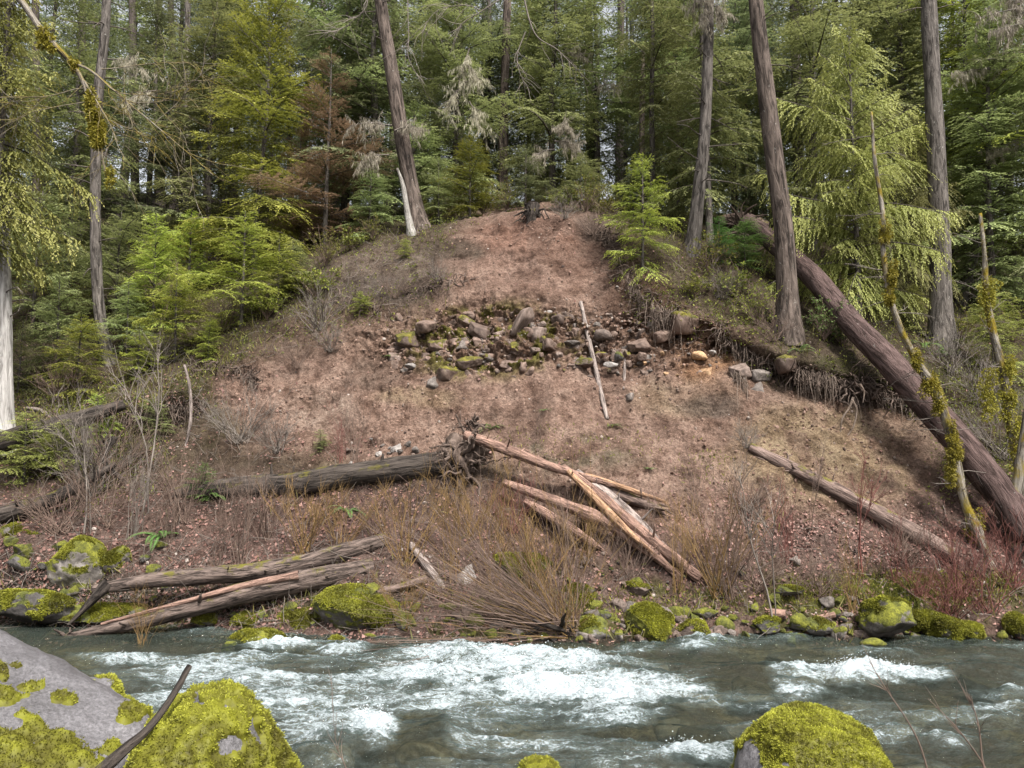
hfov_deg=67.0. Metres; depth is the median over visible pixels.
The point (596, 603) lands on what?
shore stone
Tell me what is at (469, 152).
hemlock tree
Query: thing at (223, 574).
driftwood log
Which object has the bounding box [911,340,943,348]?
fern
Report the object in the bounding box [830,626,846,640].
shore stone
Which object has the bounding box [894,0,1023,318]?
hemlock tree
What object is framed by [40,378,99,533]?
bare sapling
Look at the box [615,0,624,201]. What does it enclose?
forest fir
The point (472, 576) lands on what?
boulder
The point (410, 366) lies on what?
stone
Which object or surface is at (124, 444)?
bare shrub
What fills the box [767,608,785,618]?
cut log
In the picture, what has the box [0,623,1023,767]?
river water
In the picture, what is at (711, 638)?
shore stone
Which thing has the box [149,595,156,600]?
ledge stone
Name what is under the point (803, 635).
shore stone
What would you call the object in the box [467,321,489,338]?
boulder
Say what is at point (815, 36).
hemlock tree
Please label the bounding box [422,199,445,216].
leafy bush
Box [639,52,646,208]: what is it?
broken snag
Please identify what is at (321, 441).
hemlock tree
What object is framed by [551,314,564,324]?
boulder
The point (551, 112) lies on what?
hemlock tree
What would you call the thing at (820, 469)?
bare sapling
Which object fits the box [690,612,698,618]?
shore stone
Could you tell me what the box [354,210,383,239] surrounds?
leafy bush
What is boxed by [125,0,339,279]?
hemlock tree
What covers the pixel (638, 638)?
shore stone
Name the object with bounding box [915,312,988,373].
bare shrub
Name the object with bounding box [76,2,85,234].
forest fir
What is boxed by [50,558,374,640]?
driftwood log
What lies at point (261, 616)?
shore stone
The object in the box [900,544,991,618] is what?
bare shrub
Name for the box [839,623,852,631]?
stone
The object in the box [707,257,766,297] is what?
leafy bush
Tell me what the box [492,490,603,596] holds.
bare shrub
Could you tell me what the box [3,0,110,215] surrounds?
forest conifer
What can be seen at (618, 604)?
shore stone
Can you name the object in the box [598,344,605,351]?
cobble
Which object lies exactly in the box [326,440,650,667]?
willow clump
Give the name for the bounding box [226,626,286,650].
boulder
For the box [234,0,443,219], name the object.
hemlock tree
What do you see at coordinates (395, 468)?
rootwad log
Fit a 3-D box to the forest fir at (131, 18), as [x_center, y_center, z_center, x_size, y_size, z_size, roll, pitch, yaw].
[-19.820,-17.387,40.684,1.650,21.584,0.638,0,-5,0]
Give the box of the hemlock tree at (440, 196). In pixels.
[420,156,471,224]
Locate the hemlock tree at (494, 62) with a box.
[473,0,586,200]
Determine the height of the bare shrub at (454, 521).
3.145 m
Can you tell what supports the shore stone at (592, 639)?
on the hillside ground at (532, 270)
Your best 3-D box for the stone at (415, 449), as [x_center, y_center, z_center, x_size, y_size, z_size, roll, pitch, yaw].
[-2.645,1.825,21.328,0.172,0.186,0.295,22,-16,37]
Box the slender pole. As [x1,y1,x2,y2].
[579,301,608,419]
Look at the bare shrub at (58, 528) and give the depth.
19.10 m
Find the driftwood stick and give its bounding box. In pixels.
[95,664,191,767]
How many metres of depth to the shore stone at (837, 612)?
17.03 m
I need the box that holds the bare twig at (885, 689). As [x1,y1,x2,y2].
[861,644,927,767]
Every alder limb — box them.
[0,0,258,230]
[307,0,605,108]
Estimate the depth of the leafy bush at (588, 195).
28.33 m
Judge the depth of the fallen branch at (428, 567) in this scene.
18.03 m
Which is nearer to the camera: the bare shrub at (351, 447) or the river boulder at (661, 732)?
the river boulder at (661, 732)
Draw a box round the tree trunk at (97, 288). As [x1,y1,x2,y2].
[54,0,148,366]
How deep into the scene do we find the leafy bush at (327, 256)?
28.30 m
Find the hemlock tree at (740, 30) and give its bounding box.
[626,0,807,239]
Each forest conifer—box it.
[0,1,76,269]
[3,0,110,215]
[11,108,34,259]
[19,0,143,202]
[40,0,187,227]
[87,0,225,190]
[150,0,241,196]
[165,0,296,221]
[230,1,320,199]
[239,0,355,213]
[294,0,377,204]
[300,0,430,205]
[335,0,463,209]
[378,0,490,206]
[406,0,502,187]
[445,0,520,201]
[477,0,583,199]
[533,0,630,199]
[572,0,704,213]
[601,13,688,208]
[605,0,760,211]
[646,5,742,213]
[675,0,821,214]
[733,0,823,221]
[758,0,868,219]
[858,0,984,224]
[864,0,1023,257]
[916,47,1023,285]
[945,5,1023,129]
[948,0,1019,234]
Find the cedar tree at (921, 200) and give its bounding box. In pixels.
[818,90,976,317]
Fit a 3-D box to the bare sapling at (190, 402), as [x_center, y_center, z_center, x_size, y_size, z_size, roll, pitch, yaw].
[-9.626,0.728,22.922,0.238,2.658,0.449,4,-6,-36]
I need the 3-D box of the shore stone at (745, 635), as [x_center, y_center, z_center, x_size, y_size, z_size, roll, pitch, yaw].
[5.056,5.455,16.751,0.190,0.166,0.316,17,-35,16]
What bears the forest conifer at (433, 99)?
on the hillside ground at (532, 270)
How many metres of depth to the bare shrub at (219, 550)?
18.85 m
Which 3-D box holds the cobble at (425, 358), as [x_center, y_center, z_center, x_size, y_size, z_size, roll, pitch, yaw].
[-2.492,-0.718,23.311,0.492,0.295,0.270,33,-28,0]
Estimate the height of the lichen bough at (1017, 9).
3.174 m
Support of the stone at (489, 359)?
on the hillside ground at (532, 270)
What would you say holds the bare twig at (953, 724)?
on the near bank ground
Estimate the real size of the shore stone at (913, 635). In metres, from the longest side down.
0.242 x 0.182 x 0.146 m
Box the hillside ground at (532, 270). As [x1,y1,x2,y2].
[0,184,1023,767]
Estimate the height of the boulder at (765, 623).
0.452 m
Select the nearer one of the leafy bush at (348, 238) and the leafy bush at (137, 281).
the leafy bush at (348, 238)
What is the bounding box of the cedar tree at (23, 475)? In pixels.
[0,412,70,484]
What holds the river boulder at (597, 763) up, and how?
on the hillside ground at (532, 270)
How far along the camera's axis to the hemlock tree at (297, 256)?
27.41 m
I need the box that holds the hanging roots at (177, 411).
[114,387,206,435]
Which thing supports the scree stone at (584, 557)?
on the hillside ground at (532, 270)
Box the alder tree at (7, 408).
[0,0,38,455]
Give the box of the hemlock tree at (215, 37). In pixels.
[133,0,285,257]
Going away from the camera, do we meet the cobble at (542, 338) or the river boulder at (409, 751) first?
the river boulder at (409, 751)
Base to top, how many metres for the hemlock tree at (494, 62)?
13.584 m
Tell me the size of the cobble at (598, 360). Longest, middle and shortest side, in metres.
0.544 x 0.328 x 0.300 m
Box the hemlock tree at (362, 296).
[349,291,373,315]
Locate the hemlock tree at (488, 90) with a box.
[421,0,604,202]
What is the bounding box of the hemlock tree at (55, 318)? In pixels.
[16,273,103,385]
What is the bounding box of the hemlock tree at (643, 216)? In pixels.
[597,153,683,285]
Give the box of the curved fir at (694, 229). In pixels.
[668,0,748,256]
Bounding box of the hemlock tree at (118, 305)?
[89,281,156,359]
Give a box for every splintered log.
[463,430,616,486]
[502,473,685,580]
[523,498,607,553]
[562,464,708,585]
[566,469,660,557]
[576,469,663,542]
[585,473,669,504]
[604,485,674,516]
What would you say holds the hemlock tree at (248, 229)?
on the hillside ground at (532, 270)
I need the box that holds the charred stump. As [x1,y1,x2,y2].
[514,202,548,226]
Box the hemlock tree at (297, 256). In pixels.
[256,239,315,294]
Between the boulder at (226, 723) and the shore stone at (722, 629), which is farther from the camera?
the shore stone at (722, 629)
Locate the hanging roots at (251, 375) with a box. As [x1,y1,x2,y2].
[187,354,263,392]
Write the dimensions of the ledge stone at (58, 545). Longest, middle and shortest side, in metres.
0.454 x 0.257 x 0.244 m
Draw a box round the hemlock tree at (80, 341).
[24,314,120,398]
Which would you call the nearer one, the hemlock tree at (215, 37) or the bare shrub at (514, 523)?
the bare shrub at (514, 523)
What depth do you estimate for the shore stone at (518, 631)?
16.33 m
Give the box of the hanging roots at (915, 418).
[903,404,943,448]
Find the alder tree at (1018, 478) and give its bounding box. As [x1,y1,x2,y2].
[1007,409,1023,553]
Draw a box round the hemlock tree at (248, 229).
[173,210,298,331]
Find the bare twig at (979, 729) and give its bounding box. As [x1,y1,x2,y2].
[949,665,988,767]
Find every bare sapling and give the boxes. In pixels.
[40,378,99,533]
[100,328,178,512]
[159,258,185,340]
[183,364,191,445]
[730,454,796,618]
[809,438,838,533]
[848,447,895,575]
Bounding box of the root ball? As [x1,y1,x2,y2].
[820,358,893,434]
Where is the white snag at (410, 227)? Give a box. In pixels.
[396,168,416,235]
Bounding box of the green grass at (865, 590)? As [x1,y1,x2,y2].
[426,418,1023,623]
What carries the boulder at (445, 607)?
on the hillside ground at (532, 270)
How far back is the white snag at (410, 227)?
29.19 m
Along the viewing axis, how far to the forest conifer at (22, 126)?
32.36 m
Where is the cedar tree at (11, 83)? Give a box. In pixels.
[0,0,104,301]
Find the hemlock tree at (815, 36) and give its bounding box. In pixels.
[712,0,924,251]
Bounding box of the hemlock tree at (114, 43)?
[24,0,190,267]
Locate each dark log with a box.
[0,398,125,451]
[0,461,116,523]
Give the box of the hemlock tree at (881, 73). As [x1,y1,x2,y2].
[807,0,999,231]
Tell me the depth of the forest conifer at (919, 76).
45.45 m
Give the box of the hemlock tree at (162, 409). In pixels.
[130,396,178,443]
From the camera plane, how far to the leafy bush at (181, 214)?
41.19 m
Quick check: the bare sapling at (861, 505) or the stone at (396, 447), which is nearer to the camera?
the bare sapling at (861, 505)
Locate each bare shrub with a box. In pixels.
[0,376,117,470]
[6,450,121,535]
[13,310,73,373]
[13,335,103,405]
[34,401,163,496]
[46,392,170,475]
[49,445,165,529]
[104,429,170,538]
[118,581,177,648]
[120,317,201,368]
[133,443,231,523]
[152,470,185,550]
[183,475,254,565]
[192,276,257,330]
[196,366,297,443]
[210,425,273,564]
[236,464,308,540]
[243,394,300,453]
[256,469,351,554]
[274,321,329,367]
[289,263,353,330]
[298,310,352,351]
[299,477,387,545]
[321,394,356,462]
[323,372,388,461]
[330,469,465,567]
[333,480,407,533]
[367,560,447,630]
[370,265,416,298]
[416,448,477,582]
[422,253,455,281]
[430,472,504,539]
[438,439,546,593]
[466,473,543,533]
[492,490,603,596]
[518,391,554,442]
[531,460,603,575]
[543,189,583,218]
[548,495,631,566]
[571,199,617,235]
[591,512,681,581]
[639,473,666,532]
[650,478,792,600]
[664,483,702,592]
[666,434,720,512]
[669,439,789,601]
[697,450,786,512]
[699,260,741,298]
[704,521,804,593]
[726,410,767,447]
[742,300,799,341]
[757,464,797,565]
[790,536,865,597]
[815,520,880,614]
[861,496,946,567]
[864,500,921,581]
[885,542,955,597]
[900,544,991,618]
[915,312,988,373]
[921,515,1023,598]
[929,499,1023,588]
[935,525,1023,615]
[943,332,1022,405]
[953,374,1023,459]
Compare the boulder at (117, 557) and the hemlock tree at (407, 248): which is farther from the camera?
the hemlock tree at (407, 248)
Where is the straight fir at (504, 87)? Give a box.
[495,0,510,204]
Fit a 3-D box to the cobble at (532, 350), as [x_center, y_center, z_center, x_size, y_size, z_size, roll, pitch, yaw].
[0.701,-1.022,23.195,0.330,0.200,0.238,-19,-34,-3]
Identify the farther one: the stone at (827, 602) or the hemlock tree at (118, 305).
the hemlock tree at (118, 305)
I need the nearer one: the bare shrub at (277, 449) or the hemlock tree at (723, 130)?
the bare shrub at (277, 449)
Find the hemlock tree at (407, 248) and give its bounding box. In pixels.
[393,238,413,258]
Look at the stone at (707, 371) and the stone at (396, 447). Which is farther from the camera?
the stone at (707, 371)
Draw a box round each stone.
[3,536,18,546]
[7,554,30,572]
[13,543,32,558]
[37,562,45,569]
[52,540,66,550]
[60,589,79,601]
[68,585,80,595]
[139,554,150,562]
[145,564,161,573]
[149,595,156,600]
[155,541,167,549]
[221,641,236,656]
[256,609,265,621]
[284,601,296,610]
[313,611,319,618]
[364,633,375,636]
[366,582,379,594]
[375,451,381,456]
[390,443,401,452]
[393,610,416,626]
[396,620,409,630]
[404,363,415,368]
[409,602,420,612]
[412,446,418,453]
[442,617,450,622]
[451,612,463,621]
[462,606,472,617]
[465,613,484,626]
[467,616,475,626]
[472,599,483,609]
[479,353,493,361]
[483,628,497,639]
[489,621,508,629]
[510,307,534,335]
[511,628,523,635]
[535,632,548,641]
[564,340,579,345]
[573,632,595,642]
[578,635,583,642]
[580,556,589,564]
[583,609,598,615]
[588,634,596,642]
[590,600,603,608]
[594,329,612,340]
[598,610,611,619]
[603,362,617,367]
[607,613,621,623]
[609,598,626,612]
[614,351,623,360]
[615,629,622,640]
[623,601,635,612]
[631,577,642,581]
[635,634,643,641]
[674,615,682,622]
[676,632,691,641]
[681,606,691,616]
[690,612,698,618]
[691,351,707,359]
[701,367,711,374]
[705,636,717,642]
[709,628,722,638]
[713,625,727,633]
[714,616,734,633]
[721,606,728,611]
[727,629,735,635]
[728,614,738,620]
[741,631,749,638]
[749,602,758,611]
[769,592,781,603]
[787,634,795,646]
[789,556,799,565]
[789,613,809,629]
[793,633,808,641]
[797,607,805,612]
[818,596,834,608]
[829,608,840,618]
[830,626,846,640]
[834,596,843,604]
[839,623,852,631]
[840,616,847,621]
[842,612,852,617]
[854,630,870,638]
[909,632,920,640]
[997,630,1007,639]
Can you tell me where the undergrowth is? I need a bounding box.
[0,184,1023,522]
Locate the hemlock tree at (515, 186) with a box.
[494,145,556,210]
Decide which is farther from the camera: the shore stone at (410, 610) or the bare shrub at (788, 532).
the bare shrub at (788, 532)
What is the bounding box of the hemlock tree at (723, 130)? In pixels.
[633,0,790,240]
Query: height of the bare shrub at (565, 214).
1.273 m
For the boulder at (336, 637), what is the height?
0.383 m
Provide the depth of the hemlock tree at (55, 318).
25.74 m
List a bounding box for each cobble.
[387,342,400,348]
[388,352,400,360]
[389,360,398,369]
[395,313,402,321]
[406,356,415,362]
[422,356,428,360]
[426,376,437,388]
[438,350,450,355]
[449,336,459,345]
[456,340,468,350]
[462,311,474,319]
[472,336,486,346]
[477,351,493,357]
[506,354,512,359]
[509,351,518,355]
[510,342,519,352]
[519,362,527,372]
[523,327,532,338]
[525,366,534,375]
[530,347,539,354]
[537,321,546,326]
[540,336,545,342]
[542,338,556,351]
[555,351,562,358]
[561,312,574,319]
[567,360,575,367]
[571,327,582,336]
[592,339,599,346]
[595,355,600,363]
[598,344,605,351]
[610,331,617,342]
[610,349,615,361]
[610,368,618,373]
[623,350,630,357]
[625,360,631,366]
[626,393,633,401]
[634,329,644,339]
[636,354,655,365]
[637,351,646,360]
[640,370,648,374]
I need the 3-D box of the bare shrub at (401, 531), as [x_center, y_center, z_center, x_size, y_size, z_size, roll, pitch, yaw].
[-2.810,3.125,18.543,2.715,2.446,2.890,-4,-7,42]
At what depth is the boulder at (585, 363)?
22.97 m
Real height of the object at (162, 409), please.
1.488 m
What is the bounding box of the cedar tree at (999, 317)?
[957,280,1023,382]
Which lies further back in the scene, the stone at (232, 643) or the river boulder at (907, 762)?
the stone at (232, 643)
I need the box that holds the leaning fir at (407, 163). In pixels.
[360,0,430,232]
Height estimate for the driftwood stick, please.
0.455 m
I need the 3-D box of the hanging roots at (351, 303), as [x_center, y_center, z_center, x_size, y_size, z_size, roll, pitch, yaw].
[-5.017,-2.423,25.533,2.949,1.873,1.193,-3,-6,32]
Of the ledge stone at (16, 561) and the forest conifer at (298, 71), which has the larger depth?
the forest conifer at (298, 71)
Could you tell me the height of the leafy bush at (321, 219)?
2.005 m
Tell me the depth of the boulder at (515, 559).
18.12 m
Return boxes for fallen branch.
[376,575,426,594]
[409,542,442,585]
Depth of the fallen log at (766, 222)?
29.71 m
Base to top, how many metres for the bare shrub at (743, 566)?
3.774 m
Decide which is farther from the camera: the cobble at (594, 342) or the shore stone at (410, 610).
the cobble at (594, 342)
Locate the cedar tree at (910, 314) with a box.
[897,282,928,335]
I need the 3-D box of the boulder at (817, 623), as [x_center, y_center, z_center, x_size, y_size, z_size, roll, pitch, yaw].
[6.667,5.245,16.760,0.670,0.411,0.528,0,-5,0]
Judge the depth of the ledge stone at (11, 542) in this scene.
18.75 m
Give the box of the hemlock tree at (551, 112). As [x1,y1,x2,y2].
[493,0,631,200]
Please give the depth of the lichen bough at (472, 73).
32.09 m
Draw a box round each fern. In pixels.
[127,530,178,550]
[330,505,364,516]
[789,344,816,352]
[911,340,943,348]
[934,348,954,355]
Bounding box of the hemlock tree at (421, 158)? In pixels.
[358,101,455,224]
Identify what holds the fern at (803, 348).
on the hillside ground at (532, 270)
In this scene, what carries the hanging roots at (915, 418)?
hanging from the hillside ground at (532, 270)
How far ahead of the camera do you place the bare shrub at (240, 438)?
22.26 m
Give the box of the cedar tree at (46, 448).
[13,420,95,481]
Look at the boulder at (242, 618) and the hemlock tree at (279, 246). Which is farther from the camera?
the hemlock tree at (279, 246)
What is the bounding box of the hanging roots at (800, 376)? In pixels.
[776,356,911,420]
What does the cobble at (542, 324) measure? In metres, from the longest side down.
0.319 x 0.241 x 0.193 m
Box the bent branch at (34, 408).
[25,407,48,415]
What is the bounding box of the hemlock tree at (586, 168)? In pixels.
[539,152,616,211]
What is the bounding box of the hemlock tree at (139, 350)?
[107,321,168,389]
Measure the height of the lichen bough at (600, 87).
3.140 m
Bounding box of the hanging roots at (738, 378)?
[724,368,749,399]
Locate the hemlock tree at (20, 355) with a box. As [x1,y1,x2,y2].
[13,321,61,395]
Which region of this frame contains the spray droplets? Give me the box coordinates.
[168,632,927,750]
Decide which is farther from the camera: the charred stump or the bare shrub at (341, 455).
the charred stump
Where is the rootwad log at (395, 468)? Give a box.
[174,411,517,500]
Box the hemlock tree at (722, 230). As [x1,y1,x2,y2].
[704,215,738,265]
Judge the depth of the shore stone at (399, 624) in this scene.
16.63 m
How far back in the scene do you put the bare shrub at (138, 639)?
16.27 m
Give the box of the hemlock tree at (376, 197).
[335,156,398,242]
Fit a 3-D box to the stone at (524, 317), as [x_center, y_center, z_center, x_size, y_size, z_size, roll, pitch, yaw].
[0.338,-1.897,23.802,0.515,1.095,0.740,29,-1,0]
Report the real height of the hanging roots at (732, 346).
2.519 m
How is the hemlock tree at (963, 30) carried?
on the hillside ground at (532, 270)
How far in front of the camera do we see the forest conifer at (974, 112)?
46.48 m
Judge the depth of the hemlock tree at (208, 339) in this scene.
25.05 m
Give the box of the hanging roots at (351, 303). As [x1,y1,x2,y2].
[318,287,397,320]
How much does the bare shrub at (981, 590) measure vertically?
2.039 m
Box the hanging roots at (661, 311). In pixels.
[602,256,700,351]
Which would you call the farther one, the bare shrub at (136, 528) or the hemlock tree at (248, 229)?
the hemlock tree at (248, 229)
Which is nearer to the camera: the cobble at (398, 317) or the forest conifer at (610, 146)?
the cobble at (398, 317)
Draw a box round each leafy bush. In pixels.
[23,267,61,296]
[46,277,90,317]
[112,268,157,298]
[159,283,209,323]
[161,204,196,228]
[186,198,234,225]
[241,286,294,319]
[282,209,329,247]
[286,260,342,297]
[301,227,343,265]
[335,223,367,249]
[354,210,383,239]
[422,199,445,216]
[430,181,468,216]
[464,182,503,214]
[486,177,519,211]
[542,187,575,210]
[562,171,612,211]
[591,188,631,218]
[669,269,713,298]
[680,226,738,276]
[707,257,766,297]
[723,273,782,324]
[802,288,859,340]
[811,271,863,318]
[818,319,848,346]
[954,306,980,340]
[970,297,1023,346]
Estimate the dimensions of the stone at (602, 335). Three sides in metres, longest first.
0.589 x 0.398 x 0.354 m
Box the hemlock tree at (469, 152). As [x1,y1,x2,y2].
[431,134,502,219]
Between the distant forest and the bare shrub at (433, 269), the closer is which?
the bare shrub at (433, 269)
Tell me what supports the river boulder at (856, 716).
in the river water
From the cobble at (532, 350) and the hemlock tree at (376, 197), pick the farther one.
the hemlock tree at (376, 197)
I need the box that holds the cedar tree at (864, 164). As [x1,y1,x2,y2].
[747,18,963,329]
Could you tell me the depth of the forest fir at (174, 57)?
45.31 m
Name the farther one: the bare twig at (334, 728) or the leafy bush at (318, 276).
the leafy bush at (318, 276)
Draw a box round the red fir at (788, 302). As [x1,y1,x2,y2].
[746,0,805,346]
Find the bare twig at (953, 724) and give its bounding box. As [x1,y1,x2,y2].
[925,686,985,767]
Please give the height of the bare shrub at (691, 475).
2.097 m
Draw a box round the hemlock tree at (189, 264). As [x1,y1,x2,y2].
[136,209,226,309]
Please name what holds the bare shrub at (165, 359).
on the hillside ground at (532, 270)
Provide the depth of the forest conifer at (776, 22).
47.89 m
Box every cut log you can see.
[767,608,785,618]
[819,612,835,618]
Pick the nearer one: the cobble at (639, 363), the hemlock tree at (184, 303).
the cobble at (639, 363)
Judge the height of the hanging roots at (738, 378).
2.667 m
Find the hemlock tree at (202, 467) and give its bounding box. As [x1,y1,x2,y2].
[185,462,217,501]
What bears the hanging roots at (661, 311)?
hanging from the hillside ground at (532, 270)
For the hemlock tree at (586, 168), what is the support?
on the hillside ground at (532, 270)
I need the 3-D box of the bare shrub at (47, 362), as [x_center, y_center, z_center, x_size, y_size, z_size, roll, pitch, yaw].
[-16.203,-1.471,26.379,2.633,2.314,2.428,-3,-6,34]
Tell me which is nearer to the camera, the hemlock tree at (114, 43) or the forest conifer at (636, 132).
the hemlock tree at (114, 43)
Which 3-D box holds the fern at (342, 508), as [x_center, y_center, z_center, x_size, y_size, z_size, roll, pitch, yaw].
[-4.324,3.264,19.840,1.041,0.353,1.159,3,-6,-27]
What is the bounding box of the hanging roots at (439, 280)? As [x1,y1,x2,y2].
[401,269,476,297]
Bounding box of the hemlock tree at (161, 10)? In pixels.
[89,0,239,244]
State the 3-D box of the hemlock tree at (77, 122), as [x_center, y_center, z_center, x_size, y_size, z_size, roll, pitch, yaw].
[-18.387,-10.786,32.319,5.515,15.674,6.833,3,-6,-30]
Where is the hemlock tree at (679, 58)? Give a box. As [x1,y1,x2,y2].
[584,0,792,211]
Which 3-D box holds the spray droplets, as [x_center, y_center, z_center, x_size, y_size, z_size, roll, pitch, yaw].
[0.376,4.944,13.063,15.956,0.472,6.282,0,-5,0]
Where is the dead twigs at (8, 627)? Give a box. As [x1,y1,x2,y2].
[0,199,1023,659]
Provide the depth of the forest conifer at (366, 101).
45.66 m
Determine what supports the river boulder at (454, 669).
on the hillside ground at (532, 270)
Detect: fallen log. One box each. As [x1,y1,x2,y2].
[718,212,768,226]
[747,443,955,560]
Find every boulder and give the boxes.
[0,522,39,538]
[0,588,77,623]
[0,629,154,767]
[45,534,106,592]
[57,600,147,623]
[87,672,124,695]
[100,545,131,572]
[123,678,303,767]
[190,613,217,625]
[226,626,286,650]
[229,610,258,628]
[276,605,320,629]
[311,582,401,631]
[311,743,354,767]
[326,634,348,649]
[347,661,396,678]
[395,331,418,347]
[395,741,461,767]
[415,320,436,333]
[428,339,449,351]
[435,366,461,380]
[439,603,455,609]
[442,658,470,680]
[456,356,482,369]
[458,315,474,327]
[458,564,475,583]
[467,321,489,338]
[486,757,523,767]
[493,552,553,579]
[499,360,516,368]
[516,752,561,767]
[531,326,546,341]
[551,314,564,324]
[563,582,595,606]
[571,613,614,639]
[574,746,622,767]
[575,358,593,368]
[624,600,675,645]
[625,580,655,595]
[627,337,650,351]
[631,657,672,678]
[652,329,675,342]
[652,715,697,742]
[666,310,698,334]
[668,606,682,615]
[676,618,710,637]
[676,723,734,761]
[692,607,718,618]
[729,362,751,378]
[729,700,893,767]
[731,676,783,709]
[751,369,771,381]
[751,381,763,391]
[752,615,781,634]
[767,649,831,663]
[774,354,798,374]
[775,584,804,595]
[805,615,834,635]
[846,714,860,719]
[858,594,916,637]
[859,638,886,646]
[892,758,932,767]
[906,656,956,676]
[907,608,932,631]
[922,610,966,645]
[951,674,1004,700]
[961,620,985,643]
[1001,611,1023,636]
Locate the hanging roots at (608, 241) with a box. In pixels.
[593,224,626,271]
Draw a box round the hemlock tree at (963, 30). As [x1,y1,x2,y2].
[877,0,1023,288]
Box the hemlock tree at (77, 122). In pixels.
[11,0,146,298]
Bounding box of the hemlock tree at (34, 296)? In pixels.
[11,187,116,334]
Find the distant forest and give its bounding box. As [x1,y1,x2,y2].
[0,0,1023,235]
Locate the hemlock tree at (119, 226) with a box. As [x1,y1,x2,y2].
[40,205,171,328]
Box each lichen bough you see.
[107,52,163,117]
[342,113,429,178]
[435,48,495,150]
[522,113,585,175]
[560,36,622,101]
[680,0,738,39]
[948,60,1023,168]
[958,0,1023,55]
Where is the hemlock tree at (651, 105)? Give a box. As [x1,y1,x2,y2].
[604,0,747,216]
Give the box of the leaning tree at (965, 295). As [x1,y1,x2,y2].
[955,134,1022,306]
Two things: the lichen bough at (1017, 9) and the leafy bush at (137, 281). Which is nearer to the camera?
the lichen bough at (1017, 9)
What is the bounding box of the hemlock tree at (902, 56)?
[804,0,1023,263]
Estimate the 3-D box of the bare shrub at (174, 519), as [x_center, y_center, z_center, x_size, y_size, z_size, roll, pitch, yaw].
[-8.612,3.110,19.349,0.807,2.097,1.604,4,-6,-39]
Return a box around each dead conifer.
[239,46,397,246]
[260,119,342,251]
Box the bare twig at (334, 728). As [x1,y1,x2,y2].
[326,666,345,767]
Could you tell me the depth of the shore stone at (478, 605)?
16.98 m
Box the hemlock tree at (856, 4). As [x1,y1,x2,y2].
[775,0,940,244]
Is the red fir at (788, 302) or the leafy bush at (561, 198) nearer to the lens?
the red fir at (788, 302)
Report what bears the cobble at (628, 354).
on the hillside ground at (532, 270)
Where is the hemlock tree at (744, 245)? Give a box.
[725,217,772,272]
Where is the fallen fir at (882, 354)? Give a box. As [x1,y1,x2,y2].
[714,202,1023,543]
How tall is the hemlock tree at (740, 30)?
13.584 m
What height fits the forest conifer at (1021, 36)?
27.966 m
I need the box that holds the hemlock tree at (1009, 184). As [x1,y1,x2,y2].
[909,0,1023,287]
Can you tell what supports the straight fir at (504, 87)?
on the hillside ground at (532, 270)
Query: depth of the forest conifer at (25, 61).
34.92 m
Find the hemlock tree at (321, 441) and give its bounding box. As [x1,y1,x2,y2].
[309,429,331,455]
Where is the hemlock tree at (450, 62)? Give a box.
[388,0,524,211]
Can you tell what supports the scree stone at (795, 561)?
on the hillside ground at (532, 270)
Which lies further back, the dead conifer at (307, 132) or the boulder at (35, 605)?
the dead conifer at (307, 132)
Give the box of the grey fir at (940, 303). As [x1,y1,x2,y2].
[898,0,961,355]
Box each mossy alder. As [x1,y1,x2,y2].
[822,112,997,576]
[949,213,1023,495]
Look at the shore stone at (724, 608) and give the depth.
17.19 m
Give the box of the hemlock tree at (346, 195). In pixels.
[258,0,424,221]
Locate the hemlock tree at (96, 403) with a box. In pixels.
[76,393,123,452]
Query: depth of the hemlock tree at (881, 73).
39.24 m
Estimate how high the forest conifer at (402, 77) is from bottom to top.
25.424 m
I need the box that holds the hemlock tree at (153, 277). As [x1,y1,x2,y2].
[107,211,195,343]
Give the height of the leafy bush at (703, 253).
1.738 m
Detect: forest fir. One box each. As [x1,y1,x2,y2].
[32,0,41,251]
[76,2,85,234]
[128,0,140,242]
[152,0,165,211]
[168,0,181,214]
[180,0,194,223]
[217,39,225,206]
[285,0,293,204]
[302,0,339,212]
[454,0,464,203]
[574,2,612,199]
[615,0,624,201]
[630,1,635,201]
[790,0,806,234]
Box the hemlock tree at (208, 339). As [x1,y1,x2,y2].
[188,316,227,362]
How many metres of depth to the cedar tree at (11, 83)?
22.80 m
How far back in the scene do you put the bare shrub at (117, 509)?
19.70 m
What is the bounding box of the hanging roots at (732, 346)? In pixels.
[701,317,788,383]
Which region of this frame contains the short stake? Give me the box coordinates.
[622,358,625,388]
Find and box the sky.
[0,0,1023,229]
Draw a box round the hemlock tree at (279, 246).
[246,233,312,319]
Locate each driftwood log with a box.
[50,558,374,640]
[67,532,388,625]
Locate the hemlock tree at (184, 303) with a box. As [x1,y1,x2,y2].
[128,263,224,362]
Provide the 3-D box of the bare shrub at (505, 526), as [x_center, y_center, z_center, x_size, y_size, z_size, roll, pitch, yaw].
[-0.466,2.971,17.524,2.727,3.564,1.372,-4,-6,38]
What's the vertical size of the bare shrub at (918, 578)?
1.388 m
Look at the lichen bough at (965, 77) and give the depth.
27.93 m
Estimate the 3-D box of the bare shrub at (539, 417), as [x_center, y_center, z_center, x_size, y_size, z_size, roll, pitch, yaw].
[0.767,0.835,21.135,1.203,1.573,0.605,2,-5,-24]
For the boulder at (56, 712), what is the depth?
5.12 m
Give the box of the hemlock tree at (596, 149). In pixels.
[538,0,674,203]
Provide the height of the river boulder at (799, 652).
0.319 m

